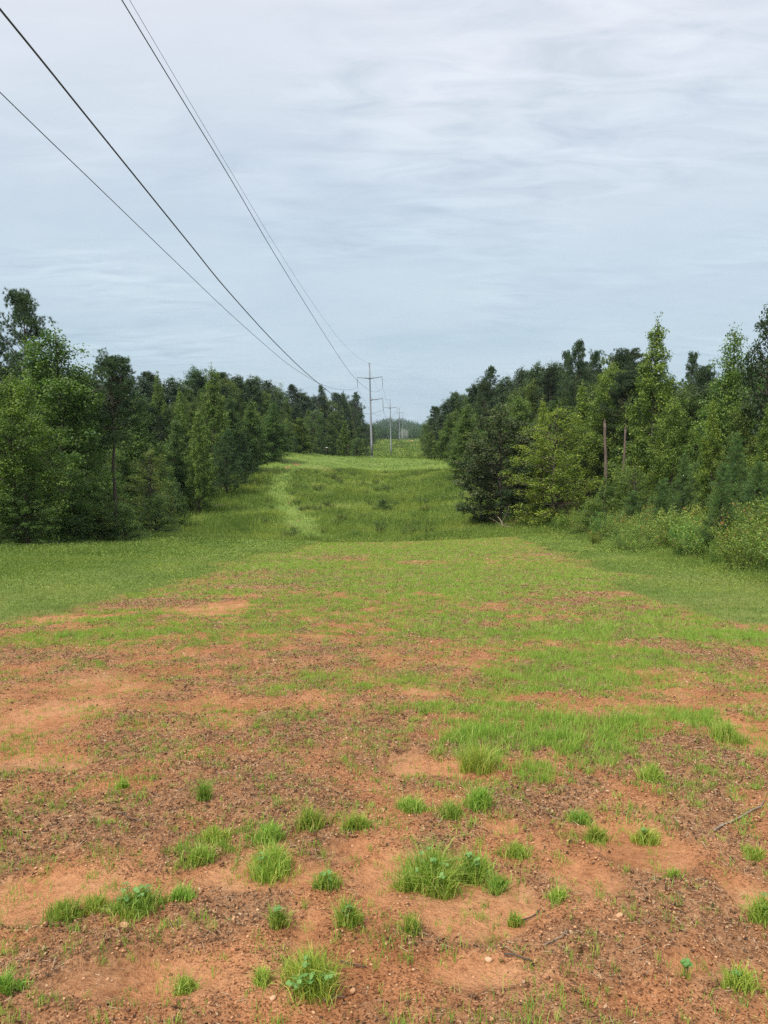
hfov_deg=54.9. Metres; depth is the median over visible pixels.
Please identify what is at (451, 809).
grass tuft
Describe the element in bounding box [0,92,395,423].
power line wire
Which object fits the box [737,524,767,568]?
shrub
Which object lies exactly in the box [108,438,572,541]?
tall weeds
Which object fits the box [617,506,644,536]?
shrub
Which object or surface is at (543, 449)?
broadleaf tree
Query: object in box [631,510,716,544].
shrub
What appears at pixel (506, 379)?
pine tree
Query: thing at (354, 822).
grass tuft
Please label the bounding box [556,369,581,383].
broadleaf tree
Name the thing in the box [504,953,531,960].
twig
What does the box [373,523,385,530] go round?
shrub
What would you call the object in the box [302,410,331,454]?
broadleaf tree
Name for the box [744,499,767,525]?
shrub
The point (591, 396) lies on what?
pine tree
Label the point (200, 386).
pine tree
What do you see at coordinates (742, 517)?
shrub
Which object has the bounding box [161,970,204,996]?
grass tuft
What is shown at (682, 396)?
broadleaf tree
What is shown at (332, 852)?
stones
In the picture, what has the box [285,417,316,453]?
broadleaf tree
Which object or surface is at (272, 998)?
stone
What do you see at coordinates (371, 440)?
transmission pole
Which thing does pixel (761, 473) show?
young pine
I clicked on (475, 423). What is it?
broadleaf tree
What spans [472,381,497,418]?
pine tree
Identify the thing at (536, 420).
broadleaf tree
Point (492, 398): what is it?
pine tree
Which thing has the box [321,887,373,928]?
grass tuft
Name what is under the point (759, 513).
shrub
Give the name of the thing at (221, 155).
power line wire
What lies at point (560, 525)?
shrub
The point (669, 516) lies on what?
shrub
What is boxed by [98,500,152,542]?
bush
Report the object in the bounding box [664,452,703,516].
young pine
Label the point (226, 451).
young pine
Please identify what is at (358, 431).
broadleaf tree
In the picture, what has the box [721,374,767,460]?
broadleaf tree
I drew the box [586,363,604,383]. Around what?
pine tree
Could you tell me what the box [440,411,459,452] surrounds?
broadleaf tree
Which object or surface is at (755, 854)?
grass tuft
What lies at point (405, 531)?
shrub
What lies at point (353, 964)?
twig
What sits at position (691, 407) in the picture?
broadleaf tree
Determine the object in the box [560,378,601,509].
tree
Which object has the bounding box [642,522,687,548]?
shrub
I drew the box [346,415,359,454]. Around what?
broadleaf tree
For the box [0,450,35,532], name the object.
broadleaf tree
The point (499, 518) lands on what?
fallen branch
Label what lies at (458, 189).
sky
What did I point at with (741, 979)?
grass tuft
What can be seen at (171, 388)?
pine tree
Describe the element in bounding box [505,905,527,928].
grass tuft
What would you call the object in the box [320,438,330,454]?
broadleaf tree
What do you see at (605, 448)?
broken trunk
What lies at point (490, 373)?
pine tree
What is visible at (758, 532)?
shrub
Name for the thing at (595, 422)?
broadleaf tree
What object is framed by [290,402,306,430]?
pine tree
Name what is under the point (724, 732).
grass tuft
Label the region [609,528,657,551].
shrub
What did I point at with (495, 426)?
broadleaf tree
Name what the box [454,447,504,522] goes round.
oak tree
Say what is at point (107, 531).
bush
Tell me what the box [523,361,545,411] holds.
pine tree
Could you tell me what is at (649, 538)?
shrub
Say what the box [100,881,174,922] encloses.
grass tuft
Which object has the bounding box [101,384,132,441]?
pine tree
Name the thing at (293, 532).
shrub
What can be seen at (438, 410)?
pine tree
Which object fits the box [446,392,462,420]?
pine tree
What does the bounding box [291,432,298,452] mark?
young pine
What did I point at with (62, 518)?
broadleaf tree
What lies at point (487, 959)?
stone
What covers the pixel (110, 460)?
broadleaf tree
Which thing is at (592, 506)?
bush
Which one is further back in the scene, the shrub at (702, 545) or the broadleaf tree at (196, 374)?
the broadleaf tree at (196, 374)
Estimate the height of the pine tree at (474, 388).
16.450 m
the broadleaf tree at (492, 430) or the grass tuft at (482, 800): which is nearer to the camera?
the grass tuft at (482, 800)
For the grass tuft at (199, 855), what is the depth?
3.43 m
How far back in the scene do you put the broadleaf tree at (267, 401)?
153.18 m
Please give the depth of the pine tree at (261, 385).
174.26 m
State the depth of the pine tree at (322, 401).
228.60 m
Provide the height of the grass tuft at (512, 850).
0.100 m
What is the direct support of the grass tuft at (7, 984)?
on the ground at (142, 974)
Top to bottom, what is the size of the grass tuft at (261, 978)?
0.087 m
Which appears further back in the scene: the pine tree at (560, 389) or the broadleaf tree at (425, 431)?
the broadleaf tree at (425, 431)
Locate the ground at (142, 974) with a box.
[0,426,767,1023]
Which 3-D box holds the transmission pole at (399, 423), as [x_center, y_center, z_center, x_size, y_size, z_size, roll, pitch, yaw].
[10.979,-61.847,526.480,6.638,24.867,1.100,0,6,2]
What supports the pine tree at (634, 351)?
on the ground at (142, 974)
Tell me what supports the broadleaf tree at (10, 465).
on the ground at (142, 974)
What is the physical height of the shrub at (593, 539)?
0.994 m
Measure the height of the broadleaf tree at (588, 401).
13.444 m
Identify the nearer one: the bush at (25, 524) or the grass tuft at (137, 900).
the grass tuft at (137, 900)
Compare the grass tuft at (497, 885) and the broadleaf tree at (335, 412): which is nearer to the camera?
the grass tuft at (497, 885)
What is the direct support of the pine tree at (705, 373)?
on the ground at (142, 974)
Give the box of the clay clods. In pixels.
[0,538,767,1023]
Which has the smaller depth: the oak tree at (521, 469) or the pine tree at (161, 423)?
the oak tree at (521, 469)
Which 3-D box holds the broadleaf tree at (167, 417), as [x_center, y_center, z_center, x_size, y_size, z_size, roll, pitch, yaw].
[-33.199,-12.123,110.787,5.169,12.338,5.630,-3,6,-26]
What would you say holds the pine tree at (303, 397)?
on the ground at (142, 974)
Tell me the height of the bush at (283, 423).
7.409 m
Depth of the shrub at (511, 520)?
59.02 m
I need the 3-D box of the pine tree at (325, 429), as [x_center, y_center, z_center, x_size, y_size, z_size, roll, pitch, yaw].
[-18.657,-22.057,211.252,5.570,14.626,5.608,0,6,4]
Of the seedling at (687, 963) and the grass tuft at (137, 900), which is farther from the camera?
the grass tuft at (137, 900)
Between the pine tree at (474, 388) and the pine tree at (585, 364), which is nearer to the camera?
the pine tree at (585, 364)
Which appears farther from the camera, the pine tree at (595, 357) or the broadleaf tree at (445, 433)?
the broadleaf tree at (445, 433)
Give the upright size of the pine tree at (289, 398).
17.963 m
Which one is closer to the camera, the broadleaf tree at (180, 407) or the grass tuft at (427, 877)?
the grass tuft at (427, 877)
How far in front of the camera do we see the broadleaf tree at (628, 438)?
65.68 m
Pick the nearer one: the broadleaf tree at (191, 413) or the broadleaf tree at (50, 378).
the broadleaf tree at (50, 378)
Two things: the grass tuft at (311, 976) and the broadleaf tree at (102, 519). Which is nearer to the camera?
the grass tuft at (311, 976)
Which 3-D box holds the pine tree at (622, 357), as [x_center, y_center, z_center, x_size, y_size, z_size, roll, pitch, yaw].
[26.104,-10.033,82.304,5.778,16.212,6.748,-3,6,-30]
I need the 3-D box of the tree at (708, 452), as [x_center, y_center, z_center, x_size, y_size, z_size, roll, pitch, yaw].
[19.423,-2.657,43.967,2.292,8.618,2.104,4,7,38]
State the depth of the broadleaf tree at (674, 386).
84.73 m
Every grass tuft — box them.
[0,960,34,995]
[37,890,94,923]
[77,886,111,917]
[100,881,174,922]
[112,774,129,789]
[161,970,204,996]
[164,877,197,902]
[174,838,223,869]
[185,774,217,802]
[199,822,234,845]
[238,829,302,887]
[245,959,281,994]
[246,816,290,845]
[258,899,304,931]
[266,937,355,1011]
[284,798,331,834]
[307,865,348,893]
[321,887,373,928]
[339,804,375,831]
[375,831,481,901]
[393,792,433,814]
[397,910,425,937]
[432,797,473,820]
[446,736,499,775]
[449,839,502,887]
[461,778,506,814]
[479,868,514,896]
[497,838,537,862]
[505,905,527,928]
[542,878,572,903]
[563,806,600,825]
[577,816,616,843]
[624,821,666,846]
[629,757,668,783]
[664,865,685,878]
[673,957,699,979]
[702,718,763,746]
[715,958,765,1000]
[736,884,767,925]
[738,839,767,861]
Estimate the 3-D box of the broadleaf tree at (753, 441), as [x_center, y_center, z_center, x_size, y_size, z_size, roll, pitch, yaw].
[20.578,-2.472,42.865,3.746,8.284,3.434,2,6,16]
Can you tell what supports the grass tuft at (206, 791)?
on the ground at (142, 974)
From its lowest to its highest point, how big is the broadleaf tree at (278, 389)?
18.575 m
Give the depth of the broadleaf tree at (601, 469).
69.93 m
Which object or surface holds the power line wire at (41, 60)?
attached to the transmission pole at (371, 440)
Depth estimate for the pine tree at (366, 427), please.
328.54 m
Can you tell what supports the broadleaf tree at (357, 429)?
on the ground at (142, 974)
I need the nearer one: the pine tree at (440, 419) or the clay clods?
the clay clods
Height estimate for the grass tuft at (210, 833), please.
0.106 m
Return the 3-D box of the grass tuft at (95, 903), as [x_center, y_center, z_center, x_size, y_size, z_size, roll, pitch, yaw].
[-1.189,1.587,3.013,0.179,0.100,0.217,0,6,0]
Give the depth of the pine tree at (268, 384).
181.61 m
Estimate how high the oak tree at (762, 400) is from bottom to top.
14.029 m
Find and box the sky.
[0,0,767,424]
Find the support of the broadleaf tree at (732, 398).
on the ground at (142, 974)
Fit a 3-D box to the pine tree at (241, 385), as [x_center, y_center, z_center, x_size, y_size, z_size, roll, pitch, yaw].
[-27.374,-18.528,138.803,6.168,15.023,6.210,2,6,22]
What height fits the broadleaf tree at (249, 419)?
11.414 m
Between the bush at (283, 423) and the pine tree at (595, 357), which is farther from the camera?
the bush at (283, 423)
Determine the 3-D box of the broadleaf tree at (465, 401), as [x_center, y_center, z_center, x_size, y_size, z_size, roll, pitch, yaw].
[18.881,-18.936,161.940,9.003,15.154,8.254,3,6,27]
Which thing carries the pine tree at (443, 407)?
on the ground at (142, 974)
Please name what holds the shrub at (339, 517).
on the ground at (142, 974)
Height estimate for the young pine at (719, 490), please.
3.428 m
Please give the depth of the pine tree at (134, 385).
114.59 m
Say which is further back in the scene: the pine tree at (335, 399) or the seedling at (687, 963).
the pine tree at (335, 399)
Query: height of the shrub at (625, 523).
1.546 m
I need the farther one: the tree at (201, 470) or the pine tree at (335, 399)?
the pine tree at (335, 399)
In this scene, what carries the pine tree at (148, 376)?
on the ground at (142, 974)
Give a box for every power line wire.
[0,8,403,431]
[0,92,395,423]
[122,0,387,403]
[130,1,398,408]
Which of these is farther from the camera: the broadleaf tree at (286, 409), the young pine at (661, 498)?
the broadleaf tree at (286, 409)
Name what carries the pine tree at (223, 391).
on the ground at (142, 974)
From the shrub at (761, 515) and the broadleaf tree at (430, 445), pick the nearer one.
the shrub at (761, 515)
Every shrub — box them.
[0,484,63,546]
[0,524,14,546]
[183,502,196,512]
[279,529,298,536]
[335,513,348,520]
[373,519,385,526]
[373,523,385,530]
[399,527,413,535]
[407,523,423,532]
[414,497,437,503]
[417,504,431,510]
[504,517,519,525]
[522,518,538,526]
[535,505,579,525]
[537,503,581,521]
[547,519,578,529]
[550,513,577,528]
[567,523,584,534]
[569,510,590,527]
[572,503,593,528]
[587,527,606,544]
[589,510,616,535]
[589,511,625,537]
[592,513,655,529]
[601,519,644,549]
[607,502,663,520]
[607,516,655,542]
[608,514,647,532]
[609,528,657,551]
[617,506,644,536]
[628,525,668,544]
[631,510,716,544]
[634,508,705,527]
[638,502,712,538]
[640,506,669,539]
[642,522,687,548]
[644,512,714,547]
[646,501,696,524]
[658,513,716,555]
[661,505,710,541]
[665,525,729,558]
[674,502,708,517]
[682,522,716,552]
[696,506,743,538]
[705,543,727,565]
[706,495,767,555]
[709,523,767,571]
[710,501,761,557]
[716,513,767,560]
[729,492,767,541]
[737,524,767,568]
[739,518,767,558]
[740,513,767,561]
[741,495,767,531]
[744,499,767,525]
[746,528,767,554]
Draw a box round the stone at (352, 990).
[350,987,355,993]
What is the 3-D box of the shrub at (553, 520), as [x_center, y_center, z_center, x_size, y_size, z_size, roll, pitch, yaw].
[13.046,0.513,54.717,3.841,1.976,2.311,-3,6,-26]
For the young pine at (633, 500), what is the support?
on the ground at (142, 974)
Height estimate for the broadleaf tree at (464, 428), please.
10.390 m
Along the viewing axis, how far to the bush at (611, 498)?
50.11 m
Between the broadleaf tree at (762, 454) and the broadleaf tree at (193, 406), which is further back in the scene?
the broadleaf tree at (193, 406)
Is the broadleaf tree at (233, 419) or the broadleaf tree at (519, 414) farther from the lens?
the broadleaf tree at (233, 419)
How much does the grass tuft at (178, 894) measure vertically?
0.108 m
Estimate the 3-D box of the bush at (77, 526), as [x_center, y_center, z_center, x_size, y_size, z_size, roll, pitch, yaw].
[-17.358,0.354,41.303,2.885,3.155,3.180,0,6,-1]
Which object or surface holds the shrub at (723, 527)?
on the ground at (142, 974)
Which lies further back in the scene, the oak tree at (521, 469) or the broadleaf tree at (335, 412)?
the broadleaf tree at (335, 412)
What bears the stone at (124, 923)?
on the ground at (142, 974)
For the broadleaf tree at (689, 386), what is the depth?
83.73 m
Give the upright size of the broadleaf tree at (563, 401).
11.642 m
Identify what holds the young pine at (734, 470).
on the ground at (142, 974)
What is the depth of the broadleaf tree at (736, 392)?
64.47 m
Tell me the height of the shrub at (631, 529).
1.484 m
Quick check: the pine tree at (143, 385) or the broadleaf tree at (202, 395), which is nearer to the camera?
the pine tree at (143, 385)
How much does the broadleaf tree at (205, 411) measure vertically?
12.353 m
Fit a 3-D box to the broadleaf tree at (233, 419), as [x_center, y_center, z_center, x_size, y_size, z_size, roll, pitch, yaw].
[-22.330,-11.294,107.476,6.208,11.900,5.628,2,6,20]
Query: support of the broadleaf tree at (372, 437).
on the ground at (142, 974)
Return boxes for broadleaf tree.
[0,325,126,537]
[0,366,77,545]
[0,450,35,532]
[1,437,103,542]
[44,361,111,522]
[60,471,125,541]
[65,409,122,535]
[90,391,126,473]
[101,394,176,515]
[103,446,129,507]
[117,445,184,530]
[144,401,169,457]
[146,372,170,459]
[151,390,170,441]
[156,417,192,503]
[166,400,190,424]
[167,391,200,494]
[168,392,197,460]
[174,382,199,411]
[179,363,207,403]
[185,398,208,424]
[187,410,199,449]
[196,386,206,406]
[199,390,218,425]
[216,374,245,435]
[216,393,252,471]
[233,397,270,469]
[242,409,265,454]
[248,432,260,459]
[258,390,278,425]
[261,415,272,449]
[271,382,296,426]
[277,407,290,440]
[281,398,297,442]
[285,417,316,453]
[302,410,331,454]
[303,408,318,452]
[313,397,345,455]
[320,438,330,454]
[322,412,343,455]
[327,397,362,453]
[335,419,354,455]
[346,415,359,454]
[355,417,368,454]
[360,436,370,455]
[366,427,376,444]
[418,417,441,457]
[422,429,439,458]
[431,414,457,459]
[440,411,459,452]
[442,403,481,478]
[447,423,465,457]
[449,423,463,454]
[450,393,465,421]
[455,394,475,425]
[461,422,489,471]
[461,428,487,478]
[467,417,502,481]
[470,415,482,439]
[471,396,488,427]
[486,394,536,491]
[486,402,505,454]
[496,402,608,529]
[500,388,521,410]
[502,395,522,422]
[507,377,541,439]
[510,420,550,502]
[525,390,556,516]
[531,414,554,452]
[535,390,580,450]
[544,406,578,500]
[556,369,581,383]
[573,380,612,476]
[574,356,647,500]
[575,381,648,505]
[601,371,657,507]
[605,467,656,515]
[610,311,696,508]
[636,394,701,514]
[655,388,707,490]
[660,374,685,400]
[664,389,723,506]
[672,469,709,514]
[673,378,696,402]
[676,322,767,511]
[702,397,766,525]
[713,380,747,468]
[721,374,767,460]
[739,402,767,511]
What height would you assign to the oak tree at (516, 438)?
10.904 m
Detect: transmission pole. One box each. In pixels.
[357,363,382,456]
[383,399,397,453]
[399,407,403,440]
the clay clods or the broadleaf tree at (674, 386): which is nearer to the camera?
the clay clods
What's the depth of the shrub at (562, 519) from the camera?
52.45 m
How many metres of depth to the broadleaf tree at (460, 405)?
186.66 m
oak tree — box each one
[450,400,558,522]
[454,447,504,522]
[491,445,551,521]
[722,304,767,505]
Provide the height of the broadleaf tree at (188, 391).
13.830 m
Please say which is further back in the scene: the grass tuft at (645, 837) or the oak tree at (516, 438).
the oak tree at (516, 438)
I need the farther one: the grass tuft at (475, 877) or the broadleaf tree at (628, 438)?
the broadleaf tree at (628, 438)
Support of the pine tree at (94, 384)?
on the ground at (142, 974)
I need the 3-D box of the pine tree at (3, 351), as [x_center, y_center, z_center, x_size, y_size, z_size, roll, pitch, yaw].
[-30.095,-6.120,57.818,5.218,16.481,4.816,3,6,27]
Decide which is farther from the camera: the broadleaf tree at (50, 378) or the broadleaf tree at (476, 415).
the broadleaf tree at (476, 415)
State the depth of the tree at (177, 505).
68.16 m
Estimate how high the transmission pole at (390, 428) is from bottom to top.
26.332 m
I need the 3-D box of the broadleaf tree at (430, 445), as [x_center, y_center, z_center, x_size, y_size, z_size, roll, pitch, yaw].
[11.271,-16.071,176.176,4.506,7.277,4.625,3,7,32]
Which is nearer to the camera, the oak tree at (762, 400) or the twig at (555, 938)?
the twig at (555, 938)
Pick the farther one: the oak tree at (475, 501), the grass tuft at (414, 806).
the oak tree at (475, 501)
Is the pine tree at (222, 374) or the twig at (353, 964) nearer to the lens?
the twig at (353, 964)
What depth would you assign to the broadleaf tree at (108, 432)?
91.58 m
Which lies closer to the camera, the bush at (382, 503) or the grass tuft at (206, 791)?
the grass tuft at (206, 791)
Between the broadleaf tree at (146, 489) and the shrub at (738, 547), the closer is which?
the shrub at (738, 547)
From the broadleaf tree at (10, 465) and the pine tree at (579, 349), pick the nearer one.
the broadleaf tree at (10, 465)
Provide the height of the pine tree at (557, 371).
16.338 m
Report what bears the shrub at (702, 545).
on the ground at (142, 974)
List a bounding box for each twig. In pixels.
[118,812,152,820]
[340,960,365,967]
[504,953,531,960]
[518,910,539,921]
[544,931,568,944]
[713,800,764,830]
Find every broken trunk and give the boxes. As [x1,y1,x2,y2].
[603,419,606,512]
[622,426,625,500]
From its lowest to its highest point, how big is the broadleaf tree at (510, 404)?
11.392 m
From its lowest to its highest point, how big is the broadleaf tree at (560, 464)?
9.753 m
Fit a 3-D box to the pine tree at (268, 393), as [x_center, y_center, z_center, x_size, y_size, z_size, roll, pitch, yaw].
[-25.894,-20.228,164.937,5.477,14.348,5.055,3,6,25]
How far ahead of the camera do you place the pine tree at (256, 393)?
142.65 m
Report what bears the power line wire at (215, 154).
attached to the transmission pole at (371, 440)
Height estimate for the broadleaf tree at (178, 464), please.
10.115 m
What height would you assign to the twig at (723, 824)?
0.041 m
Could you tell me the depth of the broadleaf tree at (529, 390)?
111.30 m
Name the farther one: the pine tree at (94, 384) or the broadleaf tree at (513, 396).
the broadleaf tree at (513, 396)
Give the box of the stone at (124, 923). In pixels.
[120,921,128,928]
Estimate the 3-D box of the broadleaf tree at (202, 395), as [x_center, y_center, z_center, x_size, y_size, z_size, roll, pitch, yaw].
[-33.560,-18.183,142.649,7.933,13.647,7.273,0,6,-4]
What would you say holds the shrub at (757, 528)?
on the ground at (142, 974)
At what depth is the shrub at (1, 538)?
35.66 m
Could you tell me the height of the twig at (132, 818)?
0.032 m
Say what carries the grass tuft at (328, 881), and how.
on the ground at (142, 974)
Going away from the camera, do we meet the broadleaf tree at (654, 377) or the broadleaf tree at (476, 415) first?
the broadleaf tree at (654, 377)
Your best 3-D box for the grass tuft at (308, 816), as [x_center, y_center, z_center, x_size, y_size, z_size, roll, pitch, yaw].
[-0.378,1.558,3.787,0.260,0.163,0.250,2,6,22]
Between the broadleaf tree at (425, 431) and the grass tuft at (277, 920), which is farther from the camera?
the broadleaf tree at (425, 431)
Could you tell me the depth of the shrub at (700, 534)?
26.59 m
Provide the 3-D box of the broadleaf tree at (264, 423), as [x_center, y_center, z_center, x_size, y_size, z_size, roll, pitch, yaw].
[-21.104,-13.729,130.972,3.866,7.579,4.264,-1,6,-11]
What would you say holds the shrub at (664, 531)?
on the ground at (142, 974)
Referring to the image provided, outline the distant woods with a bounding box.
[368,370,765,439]
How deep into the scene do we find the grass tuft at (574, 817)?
3.85 m
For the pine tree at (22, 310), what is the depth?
54.62 m
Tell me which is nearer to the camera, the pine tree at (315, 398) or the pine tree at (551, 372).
the pine tree at (551, 372)
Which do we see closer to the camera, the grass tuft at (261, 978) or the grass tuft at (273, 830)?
the grass tuft at (261, 978)
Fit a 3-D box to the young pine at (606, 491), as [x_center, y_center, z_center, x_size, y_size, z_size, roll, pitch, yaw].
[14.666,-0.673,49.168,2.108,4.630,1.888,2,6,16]
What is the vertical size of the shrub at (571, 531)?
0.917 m
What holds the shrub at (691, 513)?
on the ground at (142, 974)
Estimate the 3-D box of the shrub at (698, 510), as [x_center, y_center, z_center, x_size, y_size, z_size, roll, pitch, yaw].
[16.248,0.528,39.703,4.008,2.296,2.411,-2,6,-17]
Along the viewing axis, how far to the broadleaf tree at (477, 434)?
96.46 m
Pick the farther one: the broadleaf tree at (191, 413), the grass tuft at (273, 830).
the broadleaf tree at (191, 413)
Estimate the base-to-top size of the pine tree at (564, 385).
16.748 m
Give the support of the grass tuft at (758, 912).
on the ground at (142, 974)
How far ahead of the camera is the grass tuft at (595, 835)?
3.65 m
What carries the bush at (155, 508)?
on the ground at (142, 974)
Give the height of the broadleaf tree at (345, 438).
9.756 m
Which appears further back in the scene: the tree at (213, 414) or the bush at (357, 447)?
the bush at (357, 447)
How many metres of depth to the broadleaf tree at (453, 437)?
126.91 m
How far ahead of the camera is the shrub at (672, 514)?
31.35 m
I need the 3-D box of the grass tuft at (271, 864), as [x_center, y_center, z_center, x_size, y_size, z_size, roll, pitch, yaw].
[-0.520,1.548,3.341,0.324,0.180,0.377,-1,6,-10]
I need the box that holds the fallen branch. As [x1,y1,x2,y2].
[472,502,512,527]
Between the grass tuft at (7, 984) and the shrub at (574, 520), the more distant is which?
the shrub at (574, 520)
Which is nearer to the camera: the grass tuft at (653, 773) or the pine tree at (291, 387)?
the grass tuft at (653, 773)
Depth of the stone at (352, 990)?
2.45 m
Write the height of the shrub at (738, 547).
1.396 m
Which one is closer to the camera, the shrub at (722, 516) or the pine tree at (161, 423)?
the shrub at (722, 516)
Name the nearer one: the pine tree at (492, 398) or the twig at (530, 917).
the twig at (530, 917)
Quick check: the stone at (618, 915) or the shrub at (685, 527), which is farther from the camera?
the shrub at (685, 527)
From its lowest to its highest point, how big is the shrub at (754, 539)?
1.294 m
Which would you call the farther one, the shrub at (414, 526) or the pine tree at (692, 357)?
the pine tree at (692, 357)
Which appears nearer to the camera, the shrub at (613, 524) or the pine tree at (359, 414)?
the shrub at (613, 524)
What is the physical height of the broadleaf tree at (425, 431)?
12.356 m
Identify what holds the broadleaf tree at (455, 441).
on the ground at (142, 974)
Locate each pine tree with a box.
[0,287,56,444]
[0,331,22,423]
[77,347,149,533]
[82,371,105,401]
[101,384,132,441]
[121,372,142,399]
[128,387,155,428]
[131,376,159,412]
[136,371,161,395]
[151,415,168,473]
[156,374,185,419]
[191,377,208,400]
[204,372,226,408]
[215,385,234,416]
[227,374,254,416]
[242,374,264,414]
[249,376,270,391]
[260,380,279,396]
[261,390,274,416]
[275,389,292,403]
[286,384,304,420]
[290,388,311,424]
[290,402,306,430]
[294,392,316,426]
[310,395,327,422]
[312,410,327,450]
[315,395,332,432]
[317,384,327,407]
[329,392,347,417]
[335,411,349,441]
[338,390,350,429]
[348,392,365,434]
[352,402,363,429]
[360,408,368,436]
[363,424,369,441]
[425,406,438,459]
[429,408,440,456]
[432,413,447,459]
[438,398,456,425]
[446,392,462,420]
[461,378,489,418]
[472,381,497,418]
[476,365,499,411]
[483,393,504,423]
[490,375,518,407]
[506,365,533,406]
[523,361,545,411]
[532,366,559,433]
[536,359,562,410]
[553,349,576,413]
[554,376,583,416]
[560,338,594,433]
[569,361,590,397]
[578,390,607,501]
[583,348,605,396]
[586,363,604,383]
[593,349,647,398]
[598,347,662,379]
[598,369,645,444]
[677,363,722,417]
[681,351,699,390]
[688,381,721,433]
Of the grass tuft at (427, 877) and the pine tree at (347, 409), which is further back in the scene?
the pine tree at (347, 409)
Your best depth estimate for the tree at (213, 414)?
96.57 m
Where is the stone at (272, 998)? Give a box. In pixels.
[269,995,276,1001]
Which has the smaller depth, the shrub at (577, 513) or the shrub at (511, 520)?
the shrub at (577, 513)
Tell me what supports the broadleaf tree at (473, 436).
on the ground at (142, 974)
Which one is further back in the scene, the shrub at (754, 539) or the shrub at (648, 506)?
the shrub at (648, 506)
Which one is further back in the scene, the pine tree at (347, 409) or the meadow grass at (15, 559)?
the pine tree at (347, 409)
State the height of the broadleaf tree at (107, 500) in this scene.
9.241 m
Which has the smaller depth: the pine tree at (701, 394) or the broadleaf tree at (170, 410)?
the pine tree at (701, 394)
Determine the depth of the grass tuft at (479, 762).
4.62 m
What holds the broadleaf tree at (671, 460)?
on the ground at (142, 974)
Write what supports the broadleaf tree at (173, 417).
on the ground at (142, 974)
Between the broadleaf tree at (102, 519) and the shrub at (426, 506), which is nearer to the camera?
the broadleaf tree at (102, 519)
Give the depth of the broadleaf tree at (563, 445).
76.66 m
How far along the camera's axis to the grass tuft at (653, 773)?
4.42 m
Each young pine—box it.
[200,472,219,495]
[207,428,250,492]
[229,432,264,484]
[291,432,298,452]
[591,467,618,522]
[610,490,646,525]
[642,476,677,529]
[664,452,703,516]
[692,464,744,551]
[706,431,759,520]
[734,460,767,524]
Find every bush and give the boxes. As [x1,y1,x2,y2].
[46,494,102,541]
[84,502,117,537]
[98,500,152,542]
[133,491,183,534]
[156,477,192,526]
[275,415,297,450]
[346,437,370,456]
[372,499,394,509]
[532,500,566,525]
[570,496,613,534]
[599,482,622,514]
[610,459,639,512]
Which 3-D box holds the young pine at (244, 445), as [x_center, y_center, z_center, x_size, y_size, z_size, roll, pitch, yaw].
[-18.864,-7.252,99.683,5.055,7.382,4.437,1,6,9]
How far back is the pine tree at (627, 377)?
65.82 m
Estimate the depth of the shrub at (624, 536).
31.68 m
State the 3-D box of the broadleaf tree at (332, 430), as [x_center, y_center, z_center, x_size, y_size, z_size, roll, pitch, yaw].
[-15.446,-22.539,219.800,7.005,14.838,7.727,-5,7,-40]
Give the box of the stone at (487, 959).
[484,956,492,962]
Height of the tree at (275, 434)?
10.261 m
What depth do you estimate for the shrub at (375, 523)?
71.50 m
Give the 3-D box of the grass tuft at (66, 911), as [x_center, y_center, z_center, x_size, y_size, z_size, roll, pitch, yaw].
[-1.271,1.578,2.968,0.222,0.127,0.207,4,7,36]
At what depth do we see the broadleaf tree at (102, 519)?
43.12 m
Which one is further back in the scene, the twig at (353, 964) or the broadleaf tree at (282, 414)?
the broadleaf tree at (282, 414)
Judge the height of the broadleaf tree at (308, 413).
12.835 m
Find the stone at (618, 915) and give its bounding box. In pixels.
[615,912,623,917]
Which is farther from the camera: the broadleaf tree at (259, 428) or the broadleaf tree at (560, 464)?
the broadleaf tree at (259, 428)
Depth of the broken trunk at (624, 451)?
52.75 m
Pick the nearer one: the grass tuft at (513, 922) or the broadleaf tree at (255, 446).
the grass tuft at (513, 922)
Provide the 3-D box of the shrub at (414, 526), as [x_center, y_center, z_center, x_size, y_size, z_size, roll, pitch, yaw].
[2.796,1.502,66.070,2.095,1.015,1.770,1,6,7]
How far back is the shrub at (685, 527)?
26.09 m
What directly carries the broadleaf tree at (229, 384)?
on the ground at (142, 974)
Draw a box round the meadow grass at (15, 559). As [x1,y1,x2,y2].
[0,524,767,625]
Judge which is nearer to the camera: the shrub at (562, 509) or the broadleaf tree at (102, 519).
the broadleaf tree at (102, 519)
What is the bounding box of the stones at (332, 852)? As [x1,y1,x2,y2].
[26,604,765,1022]
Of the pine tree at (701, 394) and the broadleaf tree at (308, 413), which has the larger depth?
the broadleaf tree at (308, 413)
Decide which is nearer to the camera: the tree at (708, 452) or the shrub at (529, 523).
the tree at (708, 452)
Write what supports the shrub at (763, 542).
on the ground at (142, 974)
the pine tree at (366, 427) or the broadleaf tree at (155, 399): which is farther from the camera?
the pine tree at (366, 427)

